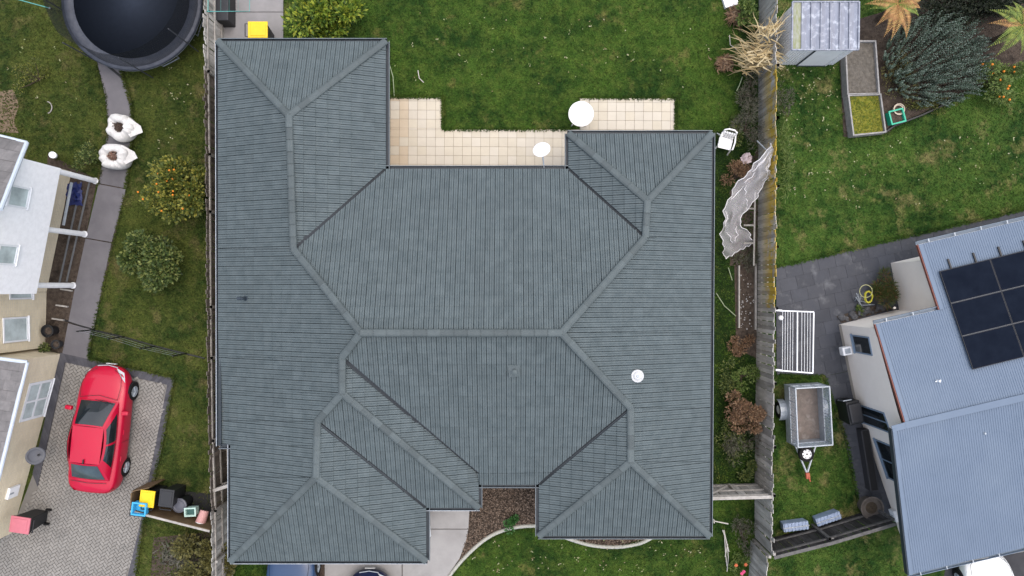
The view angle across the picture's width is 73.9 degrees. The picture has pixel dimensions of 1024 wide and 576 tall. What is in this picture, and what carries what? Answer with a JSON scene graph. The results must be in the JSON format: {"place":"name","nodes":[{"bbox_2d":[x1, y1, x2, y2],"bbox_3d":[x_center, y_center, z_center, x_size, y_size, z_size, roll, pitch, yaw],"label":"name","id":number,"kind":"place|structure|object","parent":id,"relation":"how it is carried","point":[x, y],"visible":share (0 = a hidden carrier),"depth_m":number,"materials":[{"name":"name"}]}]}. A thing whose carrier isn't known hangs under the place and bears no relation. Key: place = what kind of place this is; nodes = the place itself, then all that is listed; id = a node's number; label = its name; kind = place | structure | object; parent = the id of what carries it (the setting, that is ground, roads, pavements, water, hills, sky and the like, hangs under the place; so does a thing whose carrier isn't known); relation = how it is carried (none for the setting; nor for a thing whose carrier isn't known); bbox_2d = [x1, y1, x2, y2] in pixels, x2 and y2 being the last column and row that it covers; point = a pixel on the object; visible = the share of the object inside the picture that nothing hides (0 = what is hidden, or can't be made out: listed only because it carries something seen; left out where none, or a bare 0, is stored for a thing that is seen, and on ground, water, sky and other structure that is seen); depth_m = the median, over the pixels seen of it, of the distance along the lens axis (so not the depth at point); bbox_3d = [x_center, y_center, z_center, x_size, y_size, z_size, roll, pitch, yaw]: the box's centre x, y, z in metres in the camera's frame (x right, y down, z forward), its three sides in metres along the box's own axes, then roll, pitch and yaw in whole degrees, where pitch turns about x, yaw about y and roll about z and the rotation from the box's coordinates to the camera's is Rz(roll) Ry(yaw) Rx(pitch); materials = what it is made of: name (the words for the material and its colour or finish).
{"place":"outdoors","nodes":[
{"label":"outdoors","id":0,"kind":"place"},
{"bbox_2d":[0,353,172,575],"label":"driveway","id":1,"kind":"structure","parent":0,"point":[88,534],"depth_m":24.95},
{"bbox_2d":[9,508,51,534],"bbox_3d":[-17.215,8.331,24.435,0.820,1.130,0.577,9,90,0],"label":"wheelie bin","id":2,"kind":"object","parent":1,"relation":"on","point":[28,522],"visible":1,"depth_m":23.95,"materials":[{"name":"pink plastic"}]},
{"bbox_2d":[65,363,138,493],"bbox_3d":[-14.651,5.019,24.266,2.264,1.552,4.624,0,90,0],"label":"parked car","id":3,"kind":"object","parent":1,"relation":"on","point":[98,459],"visible":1,"depth_m":23.98,"materials":[{"name":"red paint"}]},
{"bbox_2d":[86,357,175,520],"bbox_3d":[-13.191,5.061,24.930,2.891,0.100,6.380,-20,90,0],"label":"driveway border","id":4,"kind":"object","parent":1,"relation":"on","point":[154,475],"depth_m":24.94,"materials":[{"name":"grey concrete"}]},
{"bbox_2d":[62,63,131,358],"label":"path","id":5,"kind":"structure","parent":0,"point":[98,245],"depth_m":24.96,"materials":[{"name":"concrete"}]},
{"bbox_2d":[99,144,136,169],"bbox_3d":[-14.231,-4.754,24.623,1.353,0.753,0.932,0,90,0],"label":"garden bag","id":6,"kind":"object","parent":5,"relation":"on","point":[125,156],"visible":1,"depth_m":24.41,"materials":[{"name":"white fabric"}]},
{"bbox_2d":[106,114,142,142],"bbox_3d":[-14.065,-5.753,24.645,1.264,0.711,0.958,37,90,0],"label":"garden bag","id":7,"kind":"object","parent":5,"relation":"on","point":[131,130],"visible":1,"depth_m":24.42,"materials":[{"name":"white fabric"}]},
{"bbox_2d":[0,0,218,575],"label":"lawn","id":8,"kind":"structure","parent":0,"point":[133,218],"depth_m":25.00,"materials":[{"name":"green plant"}]},
{"bbox_2d":[0,90,18,132],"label":"garden bed","id":9,"kind":"object","parent":8,"relation":"on","point":[6,125],"visible":0.8,"depth_m":24.99,"materials":[{"name":"brown soil"}]},
{"bbox_2d":[11,55,48,95],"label":"shrub","id":10,"kind":"object","parent":8,"relation":"on","point":[35,78],"visible":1,"depth_m":24.65,"materials":[{"name":"green plant"}]},
{"bbox_2d":[0,134,98,538],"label":"house","id":11,"kind":"structure","parent":8,"relation":"on","point":[32,198],"depth_m":22.80,"materials":[{"name":"beige metal"}]},
{"bbox_2d":[0,244,20,266],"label":"window","id":12,"kind":"structure","parent":11,"relation":"in","point":[9,254],"depth_m":21.24,"materials":[{"name":"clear glass"}]},
{"bbox_2d":[2,315,29,342],"bbox_3d":[-17.060,1.429,23.454,0.061,1.221,0.918,-1,90,0],"label":"window","id":13,"kind":"structure","parent":11,"relation":"in","point":[15,329],"depth_m":23.46,"materials":[{"name":"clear glass"}]},
{"bbox_2d":[6,185,32,209],"bbox_3d":[-15.306,-2.827,21.170,0.061,0.905,0.732,11,90,0],"label":"window","id":14,"kind":"structure","parent":11,"relation":"in","point":[19,196],"depth_m":21.21,"materials":[{"name":"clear glass"}]},
{"bbox_2d":[19,378,54,422],"bbox_3d":[-16.953,4.009,24.335,0.061,1.274,1.468,15,90,0],"label":"window","id":15,"kind":"structure","parent":11,"relation":"in","point":[38,395],"depth_m":24.31,"materials":[{"name":"white glass"}]},
{"bbox_2d":[38,154,95,352],"bbox_3d":[-16.291,-1.233,24.988,1.855,0.001,7.321,3,90,0],"label":"garden bed","id":16,"kind":"object","parent":8,"relation":"on","point":[55,296],"visible":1,"depth_m":24.99,"materials":[{"name":"soil"}]},
{"bbox_2d":[58,182,89,282],"bbox_3d":[-16.079,-2.012,24.970,0.367,0.061,3.936,13,90,0],"label":"garden edging","id":17,"kind":"object","parent":16,"relation":"on","point":[76,238],"visible":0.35,"depth_m":24.94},
{"bbox_2d":[71,141,98,171],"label":"shrub","id":18,"kind":"object","parent":8,"relation":"on","point":[88,152],"visible":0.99,"depth_m":24.56,"materials":[{"name":"green plant"}]},
{"bbox_2d":[92,61,108,183],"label":"grass","id":19,"kind":"structure","parent":8,"relation":"on","point":[97,71],"depth_m":24.94,"materials":[{"name":"green plant"}]},
{"bbox_2d":[86,70,134,359],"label":"grass","id":20,"kind":"structure","parent":8,"relation":"on","point":[130,100],"depth_m":24.94,"materials":[{"name":"green plant"}]},
{"bbox_2d":[43,0,202,77],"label":"trampoline","id":21,"kind":"object","parent":8,"relation":"on","point":[132,35],"visible":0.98,"depth_m":24.17,"materials":[{"name":"black fabric"}]},
{"bbox_2d":[64,320,204,358],"bbox_3d":[-13.864,1.913,24.479,5.357,1.058,0.120,15,90,0],"label":"wire fence","id":22,"kind":"object","parent":8,"relation":"on","point":[115,335],"visible":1,"depth_m":24.95,"materials":[{"name":"black metal"}]},
{"bbox_2d":[115,229,183,293],"bbox_3d":[-12.810,-0.950,24.161,2.190,1.742,2.307,0,90,0],"label":"shrub","id":23,"kind":"object","parent":8,"relation":"on","point":[151,263],"visible":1,"depth_m":23.81,"materials":[{"name":"green plant"}]},
{"bbox_2d":[137,154,208,224],"bbox_3d":[-11.790,-3.440,23.929,2.323,2.197,2.515,0,90,0],"label":"citrus tree","id":24,"kind":"object","parent":8,"relation":"on","point":[175,192],"visible":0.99,"depth_m":23.54,"materials":[{"name":"green plant"}]},
{"bbox_2d":[130,479,218,531],"bbox_3d":[-11.977,7.768,24.436,2.941,1.128,1.312,8,90,0],"label":"bin enclosure","id":25,"kind":"object","parent":8,"relation":"on","point":[172,516],"visible":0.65,"depth_m":24.29,"materials":[{"name":"brown wood"}]},
{"bbox_2d":[139,485,166,510],"bbox_3d":[-12.819,7.459,24.435,0.520,1.130,0.701,7,90,0],"label":"wheelie bin","id":26,"kind":"object","parent":25,"relation":"on","point":[150,496],"visible":0.88,"depth_m":23.89,"materials":[{"name":"yellow plastic"}]},
{"bbox_2d":[158,484,185,510],"bbox_3d":[-12.142,7.439,24.435,0.520,1.130,0.749,7,90,0],"label":"wheelie bin","id":27,"kind":"object","parent":25,"relation":"on","point":[169,496],"visible":0.94,"depth_m":23.89,"materials":[{"name":"black plastic"}]},
{"bbox_2d":[150,532,211,575],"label":"garden bed","id":28,"kind":"object","parent":8,"relation":"on","point":[162,569],"visible":0.33,"depth_m":24.99,"materials":[{"name":"soil"}]},
{"bbox_2d":[169,532,236,575],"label":"shrub","id":29,"kind":"object","parent":28,"relation":"on","point":[205,555],"visible":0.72,"depth_m":24.11,"materials":[{"name":"green plant"}]},
{"bbox_2d":[224,0,282,37],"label":"path","id":30,"kind":"structure","parent":0,"point":[270,12],"depth_m":24.96,"materials":[{"name":"concrete"}]},
{"bbox_2d":[216,0,235,26],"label":"compost bin","id":31,"kind":"object","parent":30,"relation":"on","point":[226,19],"visible":0.7,"depth_m":24.33,"materials":[{"name":"black plastic"}]},
{"bbox_2d":[245,21,273,37],"bbox_3d":[-8.988,-9.069,24.435,0.820,1.130,0.577,0,90,0],"label":"wheelie bin","id":32,"kind":"object","parent":30,"relation":"on","point":[259,29],"visible":0.77,"depth_m":23.89,"materials":[{"name":"yellow plastic"}]},
{"bbox_2d":[318,511,468,575],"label":"concrete driveway","id":33,"kind":"structure","parent":0,"point":[449,532],"depth_m":24.95,"materials":[{"name":"concrete"}]},
{"bbox_2d":[266,564,320,575],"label":"parked car","id":34,"kind":"object","parent":33,"relation":"on","point":[293,569],"visible":0.33,"depth_m":24.14,"materials":[{"name":"blue paint"}]},
{"bbox_2d":[225,0,759,575],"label":"lawn","id":35,"kind":"structure","parent":0,"point":[545,100],"depth_m":25.00,"materials":[{"name":"green plant"}]},
{"bbox_2d":[203,0,232,575],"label":"fence","id":36,"kind":"object","parent":35,"relation":"on","point":[213,32],"visible":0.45,"depth_m":23.58,"materials":[{"name":"wood"}]},
{"bbox_2d":[280,0,368,37],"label":"lemon tree","id":37,"kind":"object","parent":35,"relation":"on","point":[328,18],"visible":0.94,"depth_m":23.72,"materials":[{"name":"green plant"}]},
{"bbox_2d":[215,38,714,563],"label":"house","id":38,"kind":"structure","parent":35,"relation":"on","point":[403,352],"depth_m":21.67,"materials":[{"name":"tile"}]},
{"bbox_2d":[390,93,574,132],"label":"grass","id":39,"kind":"structure","parent":35,"relation":"on","point":[443,113],"depth_m":24.94,"materials":[{"name":"green plant"}]},
{"bbox_2d":[448,524,534,575],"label":"kerb","id":40,"kind":"structure","parent":35,"relation":"on","point":[471,550],"depth_m":24.92,"materials":[{"name":"concrete"}]},
{"bbox_2d":[455,488,534,565],"bbox_3d":[-0.427,8.483,24.966,3.310,0.082,3.433,0,90,0],"label":"bark bed","id":41,"kind":"object","parent":35,"relation":"on","point":[499,507],"visible":0.56,"depth_m":24.96,"materials":[{"name":"wood"}]},
{"bbox_2d":[7,7,1016,572],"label":"fallen leaves","id":42,"kind":"object","parent":35,"relation":"on","point":[661,83],"visible":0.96,"depth_m":24.91,"materials":[{"name":"brown plant"}]},
{"bbox_2d":[730,515,757,556],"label":"shrub","id":43,"kind":"object","parent":35,"relation":"on","point":[741,531],"visible":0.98,"depth_m":24.65,"materials":[{"name":"green plant"}]},
{"bbox_2d":[734,0,758,147],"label":"garden bed","id":44,"kind":"object","parent":35,"relation":"on","point":[742,36],"visible":0.25,"depth_m":24.99,"materials":[{"name":"brown plant"}]},
{"bbox_2d":[735,0,759,30],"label":"shrub","id":45,"kind":"object","parent":44,"relation":"on","point":[745,11],"visible":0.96,"depth_m":24.38,"materials":[{"name":"green plant"}]},
{"bbox_2d":[731,98,764,151],"bbox_3d":[8.620,-5.827,24.423,1.482,1.216,1.853,-42,90,0],"label":"shrub","id":46,"kind":"object","parent":44,"relation":"on","point":[746,116],"visible":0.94,"depth_m":24.35,"materials":[{"name":"green plant"}]},
{"bbox_2d":[735,70,761,107],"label":"shrub","id":47,"kind":"object","parent":44,"relation":"on","point":[748,94],"visible":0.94,"depth_m":24.63,"materials":[{"name":"green plant"}]},
{"bbox_2d":[749,539,770,575],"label":"fence","id":48,"kind":"object","parent":35,"relation":"on","point":[758,565],"visible":0.92,"depth_m":24.22,"materials":[{"name":"grey wood"}]},
{"bbox_2d":[390,97,674,164],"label":"patio","id":49,"kind":"structure","parent":0,"point":[419,135],"depth_m":24.96,"materials":[{"name":"tile"}]},
{"bbox_2d":[568,101,593,126],"bbox_3d":[2.465,-6.208,24.633,0.910,0.744,0.910,0,90,0],"label":"round table","id":50,"kind":"object","parent":49,"relation":"on","point":[580,113],"visible":1,"depth_m":24.27,"materials":[{"name":"white plastic"}]},
{"bbox_2d":[579,95,678,129],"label":"grass","id":51,"kind":"structure","parent":49,"relation":"on","point":[676,109],"depth_m":24.94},
{"bbox_2d":[712,131,759,483],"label":"lawn","id":52,"kind":"structure","parent":0,"point":[719,348],"depth_m":24.99,"materials":[{"name":"green plant"}]},
{"bbox_2d":[715,128,737,154],"bbox_3d":[7.714,-5.285,24.554,0.602,0.908,0.730,14,90,0],"label":"garden chair","id":53,"kind":"object","parent":52,"relation":"on","point":[725,141],"visible":0.98,"depth_m":24.58,"materials":[{"name":"white plastic"}]},
{"bbox_2d":[717,355,740,402],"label":"weed clump","id":54,"kind":"object","parent":52,"relation":"on","point":[730,382],"visible":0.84,"depth_m":24.81,"materials":[{"name":"green plant"}]},
{"bbox_2d":[716,415,753,463],"bbox_3d":[8.025,5.518,24.772,1.188,0.499,1.716,-32,90,0],"label":"weed clump","id":55,"kind":"object","parent":52,"relation":"on","point":[726,429],"visible":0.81,"depth_m":24.74,"materials":[{"name":"green plant"}]},
{"bbox_2d":[720,159,755,185],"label":"shrub","id":56,"kind":"object","parent":52,"relation":"on","point":[743,171],"visible":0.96,"depth_m":24.56,"materials":[{"name":"brown plant"}]},
{"bbox_2d":[713,480,772,499],"bbox_3d":[7.885,7.157,24.177,2.224,1.649,0.218,-1,90,0],"label":"fence","id":57,"kind":"object","parent":52,"relation":"on","point":[728,492],"visible":0.79,"depth_m":23.93,"materials":[{"name":"grey wood"}]},
{"bbox_2d":[730,151,758,265],"bbox_3d":[8.519,-2.996,24.988,1.058,0.001,4.348,0,90,0],"label":"garden bed","id":58,"kind":"object","parent":52,"relation":"on","point":[747,212],"visible":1,"depth_m":24.99,"materials":[{"name":"soil"}]},
{"bbox_2d":[730,363,760,392],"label":"shrub","id":59,"kind":"object","parent":52,"relation":"on","point":[744,373],"visible":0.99,"depth_m":24.58,"materials":[{"name":"green plant"}]},
{"bbox_2d":[734,264,757,357],"bbox_3d":[8.589,0.858,24.986,0.870,0.001,3.454,0,90,0],"label":"garden bed","id":60,"kind":"object","parent":52,"relation":"on","point":[748,307],"visible":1,"depth_m":24.99,"materials":[{"name":"soil"}]},
{"bbox_2d":[726,333,755,356],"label":"weed clump","id":61,"kind":"object","parent":60,"relation":"on","point":[739,351],"visible":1,"depth_m":24.83,"materials":[{"name":"brown plant"}]},
{"bbox_2d":[737,264,756,329],"bbox_3d":[8.604,0.317,24.940,0.660,0.160,2.421,0,90,0],"label":"timber edging","id":62,"kind":"object","parent":60,"relation":"on","point":[738,297],"visible":0.96,"depth_m":24.86,"materials":[{"name":"grey wood"}]},
{"bbox_2d":[723,431,768,467],"bbox_3d":[8.474,5.680,24.578,1.770,0.908,1.445,-16,90,0],"label":"shrub","id":63,"kind":"object","parent":52,"relation":"on","point":[732,447],"visible":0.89,"depth_m":24.54,"materials":[{"name":"green plant"}]},
{"bbox_2d":[724,389,769,434],"bbox_3d":[8.235,4.548,24.263,1.784,1.536,1.406,31,90,0],"label":"shrub","id":64,"kind":"object","parent":52,"relation":"on","point":[757,414],"visible":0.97,"depth_m":24.08,"materials":[{"name":"brown plant"}]},
{"bbox_2d":[761,0,1023,575],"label":"ground","id":65,"kind":"structure","parent":0,"point":[889,539],"depth_m":25.00,"materials":[{"name":"green plant"}]},
{"bbox_2d":[722,33,788,77],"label":"corn stalks","id":66,"kind":"object","parent":65,"relation":"on","point":[755,57],"visible":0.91,"depth_m":23.76,"materials":[{"name":"plant"}]},
{"bbox_2d":[728,5,789,46],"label":"corn stalks","id":67,"kind":"object","parent":66,"relation":"on","point":[767,31],"visible":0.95,"depth_m":23.23,"materials":[{"name":"plant"}]},
{"bbox_2d":[754,0,779,555],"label":"fence","id":68,"kind":"object","parent":65,"relation":"on","point":[767,84],"visible":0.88,"depth_m":24.02,"materials":[{"name":"brown wood"}]},
{"bbox_2d":[719,143,773,258],"bbox_3d":[8.181,-3.019,24.057,1.558,1.655,4.004,6,90,0],"label":"bird netting","id":69,"kind":"object","parent":68,"relation":"hanging from","point":[768,165],"visible":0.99,"depth_m":23.87,"materials":[{"name":"white fabric"}]},
{"bbox_2d":[775,309,813,373],"bbox_3d":[9.768,1.845,23.500,1.342,0.061,2.235,0,90,0],"label":"folding clothesline","id":70,"kind":"object","parent":68,"relation":"attached to","point":[796,371],"visible":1,"depth_m":23.50,"materials":[{"name":"white paint"}]},
{"bbox_2d":[776,107,794,198],"bbox_3d":[9.948,-4.828,24.765,0.796,0.690,3.588,0,90,0],"label":"weed clump","id":71,"kind":"object","parent":65,"relation":"on","point":[786,156],"visible":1,"depth_m":24.76,"materials":[{"name":"green plant"}]},
{"bbox_2d":[780,518,809,531],"bbox_3d":[10.267,8.625,24.785,0.948,0.430,0.299,-7,90,0],"label":"trough","id":72,"kind":"object","parent":65,"relation":"on","point":[790,525],"visible":1,"depth_m":24.60,"materials":[{"name":"silver metal"}]},
{"bbox_2d":[775,382,832,481],"bbox_3d":[10.465,5.172,24.288,1.749,1.424,3.567,0,90,0],"label":"cage trailer","id":73,"kind":"object","parent":65,"relation":"on","point":[803,410],"visible":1,"depth_m":24.43,"materials":[{"name":"metal"}]},
{"bbox_2d":[776,1,859,66],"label":"metal shed","id":74,"kind":"structure","parent":65,"relation":"on","point":[821,22],"depth_m":23.25,"materials":[{"name":"metal"}]},
{"bbox_2d":[796,51,846,66],"bbox_3d":[10.960,-8.153,24.163,1.095,1.665,0.055,0,90,0],"label":"door","id":75,"kind":"structure","parent":74,"relation":"in","point":[816,58],"depth_m":24.18,"materials":[{"name":"metal"}]},
{"bbox_2d":[776,373,860,512],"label":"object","id":76,"kind":"structure","parent":65,"relation":"on","point":[800,376],"depth_m":24.94,"materials":[{"name":"grey concrete"}]},
{"bbox_2d":[757,509,896,558],"bbox_3d":[11.162,8.776,24.227,4.466,1.549,0.430,-16,90,0],"label":"fence","id":77,"kind":"object","parent":65,"relation":"on","point":[835,532],"visible":0.84,"depth_m":24.06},
{"bbox_2d":[812,509,841,525],"bbox_3d":[11.446,8.348,24.785,0.948,0.430,0.279,-19,90,0],"label":"trough","id":78,"kind":"object","parent":65,"relation":"on","point":[827,517],"visible":1,"depth_m":24.60,"materials":[{"name":"silver metal"}]},
{"bbox_2d":[839,216,1023,575],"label":"house","id":79,"kind":"structure","parent":65,"relation":"on","point":[948,453],"depth_m":22.39,"materials":[{"name":"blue metal"}]},
{"bbox_2d":[850,334,872,355],"bbox_3d":[12.079,1.970,23.561,0.061,1.200,0.711,-11,90,0],"label":"window","id":80,"kind":"structure","parent":79,"relation":"in","point":[860,344],"depth_m":23.58,"materials":[{"name":"black glass"}]},
{"bbox_2d":[861,405,888,432],"bbox_3d":[12.673,4.572,23.944,0.061,1.871,0.811,-19,90,0],"label":"window","id":81,"kind":"structure","parent":79,"relation":"in","point":[877,419],"depth_m":23.80,"materials":[{"name":"black glass"}]},
{"bbox_2d":[873,438,893,480],"bbox_3d":[13.198,6.099,23.812,0.061,1.176,1.550,-19,90,0],"label":"window","id":82,"kind":"structure","parent":79,"relation":"in","point":[883,449],"depth_m":24.09,"materials":[{"name":"black glass"}]},
{"bbox_2d":[947,240,1023,335],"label":"panel rails","id":83,"kind":"object","parent":79,"relation":"attached to","point":[974,257],"visible":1,"depth_m":22.59,"materials":[{"name":"silver metal"}]},
{"bbox_2d":[939,259,1000,302],"bbox_3d":[15.108,-0.227,22.468,1.708,0.202,1.088,-14,90,0],"label":"solar panel","id":84,"kind":"object","parent":83,"relation":"attached to","point":[969,281],"visible":1,"depth_m":22.45,"materials":[{"name":"glass"}]},
{"bbox_2d":[950,291,1011,335],"bbox_3d":[15.369,0.841,22.308,1.708,0.202,1.088,-14,90,0],"label":"solar panel","id":85,"kind":"object","parent":83,"relation":"attached to","point":[980,313],"visible":1,"depth_m":22.29,"materials":[{"name":"blue glass"}]},
{"bbox_2d":[961,324,1023,368],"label":"solar panel","id":86,"kind":"object","parent":83,"relation":"attached to","point":[992,346],"visible":1,"depth_m":22.13,"materials":[{"name":"blue glass"}]},
{"bbox_2d":[990,251,1023,290],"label":"solar panel","id":87,"kind":"object","parent":83,"relation":"attached to","point":[1008,269],"visible":1,"depth_m":22.45,"materials":[{"name":"blue glass"}]},
{"bbox_2d":[1001,286,1023,323],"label":"solar panel","id":88,"kind":"object","parent":83,"relation":"attached to","point":[1013,299],"visible":1,"depth_m":22.30,"materials":[{"name":"blue glass"}]},
{"bbox_2d":[839,0,1023,136],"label":"garden bed","id":89,"kind":"object","parent":65,"relation":"on","point":[871,28],"visible":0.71,"depth_m":24.99,"materials":[{"name":"soil"}]},
{"bbox_2d":[840,40,879,97],"bbox_3d":[12.661,-7.966,24.800,1.278,0.410,1.969,0,90,0],"label":"raised bed","id":90,"kind":"object","parent":89,"relation":"on","point":[859,72],"visible":0.85,"depth_m":24.72,"materials":[{"name":"silver metal"}]},
{"bbox_2d":[843,93,885,137],"bbox_3d":[12.834,-6.306,24.800,1.212,0.410,1.536,-7,90,0],"label":"raised bed","id":91,"kind":"object","parent":89,"relation":"on","point":[864,114],"visible":1,"depth_m":24.71,"materials":[{"name":"yellow plant"}]},
{"bbox_2d":[868,0,920,39],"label":"tree fern","id":92,"kind":"object","parent":89,"relation":"on","point":[893,8],"visible":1,"depth_m":23.67,"materials":[{"name":"orange plant"}]},
{"bbox_2d":[881,46,919,105],"bbox_3d":[14.050,-7.604,24.764,1.330,0.538,2.212,-13,90,0],"label":"shrub","id":93,"kind":"object","parent":89,"relation":"on","point":[896,68],"visible":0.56,"depth_m":24.70,"materials":[{"name":"green plant"}]},
{"bbox_2d":[882,9,995,107],"bbox_3d":[15.288,-8.258,24.177,4.037,1.664,3.625,0,90,0],"label":"rosemary bush","id":94,"kind":"object","parent":89,"relation":"on","point":[947,33],"visible":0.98,"depth_m":24.30,"materials":[{"name":"green plant"}]},
{"bbox_2d":[913,0,1023,30],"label":"hedge","id":95,"kind":"object","parent":89,"relation":"on","point":[969,6],"visible":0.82,"depth_m":24.39,"materials":[{"name":"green plant"}]},
{"bbox_2d":[976,59,1023,105],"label":"citrus tree","id":96,"kind":"object","parent":89,"relation":"on","point":[1001,78],"visible":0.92,"depth_m":24.32,"materials":[{"name":"green plant"}]},
{"bbox_2d":[987,1,1023,55],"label":"tree fern","id":97,"kind":"object","parent":89,"relation":"on","point":[1015,29],"visible":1,"depth_m":23.47,"materials":[{"name":"green plant"}]},
{"bbox_2d":[776,211,1023,517],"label":"paving","id":98,"kind":"structure","parent":0,"point":[825,289],"depth_m":24.97,"materials":[{"name":"grey concrete"}]},
{"bbox_2d":[835,397,863,424],"bbox_3d":[12.116,4.389,24.490,0.538,1.020,0.911,-11,90,0],"label":"barbecue","id":99,"kind":"object","parent":98,"relation":"on","point":[850,411],"visible":1,"depth_m":24.11,"materials":[{"name":"black metal"}]},
{"bbox_2d":[837,302,890,322],"bbox_3d":[12.892,0.874,24.929,2.008,0.235,0.408,-17,90,0],"label":"rock bed","id":100,"kind":"object","parent":98,"relation":"on","point":[855,315],"visible":0.95,"depth_m":24.91,"materials":[{"name":"stone"}]},
{"bbox_2d":[856,427,878,490],"bbox_3d":[12.937,6.228,24.795,0.300,0.410,2.237,-9,90,0],"label":"planter box","id":101,"kind":"object","parent":98,"relation":"on","point":[867,459],"visible":1,"depth_m":24.60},
{"bbox_2d":[857,496,883,517],"bbox_3d":[12.951,7.919,24.725,0.840,0.550,0.840,0,90,0],"label":"barrel planter","id":102,"kind":"object","parent":98,"relation":"on","point":[868,506],"visible":0.98,"depth_m":24.53,"materials":[{"name":"wood"}]},
{"bbox_2d":[868,266,900,311],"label":"flax bush","id":103,"kind":"object","parent":98,"relation":"on","point":[881,291],"visible":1,"depth_m":24.46,"materials":[{"name":"green plant"}]},
{"bbox_2d":[776,207,1023,267],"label":"curb","id":104,"kind":"structure","parent":98,"relation":"on","point":[935,229],"depth_m":24.94,"materials":[{"name":"grey concrete"}]},
{"bbox_2d":[944,552,1023,575],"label":"asphalt drive","id":105,"kind":"structure","parent":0,"point":[1015,561],"depth_m":24.99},
{"bbox_2d":[952,556,1013,575],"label":"parked car","id":106,"kind":"object","parent":105,"relation":"on","point":[998,566],"visible":0.64,"depth_m":24.20,"materials":[{"name":"white paint"}]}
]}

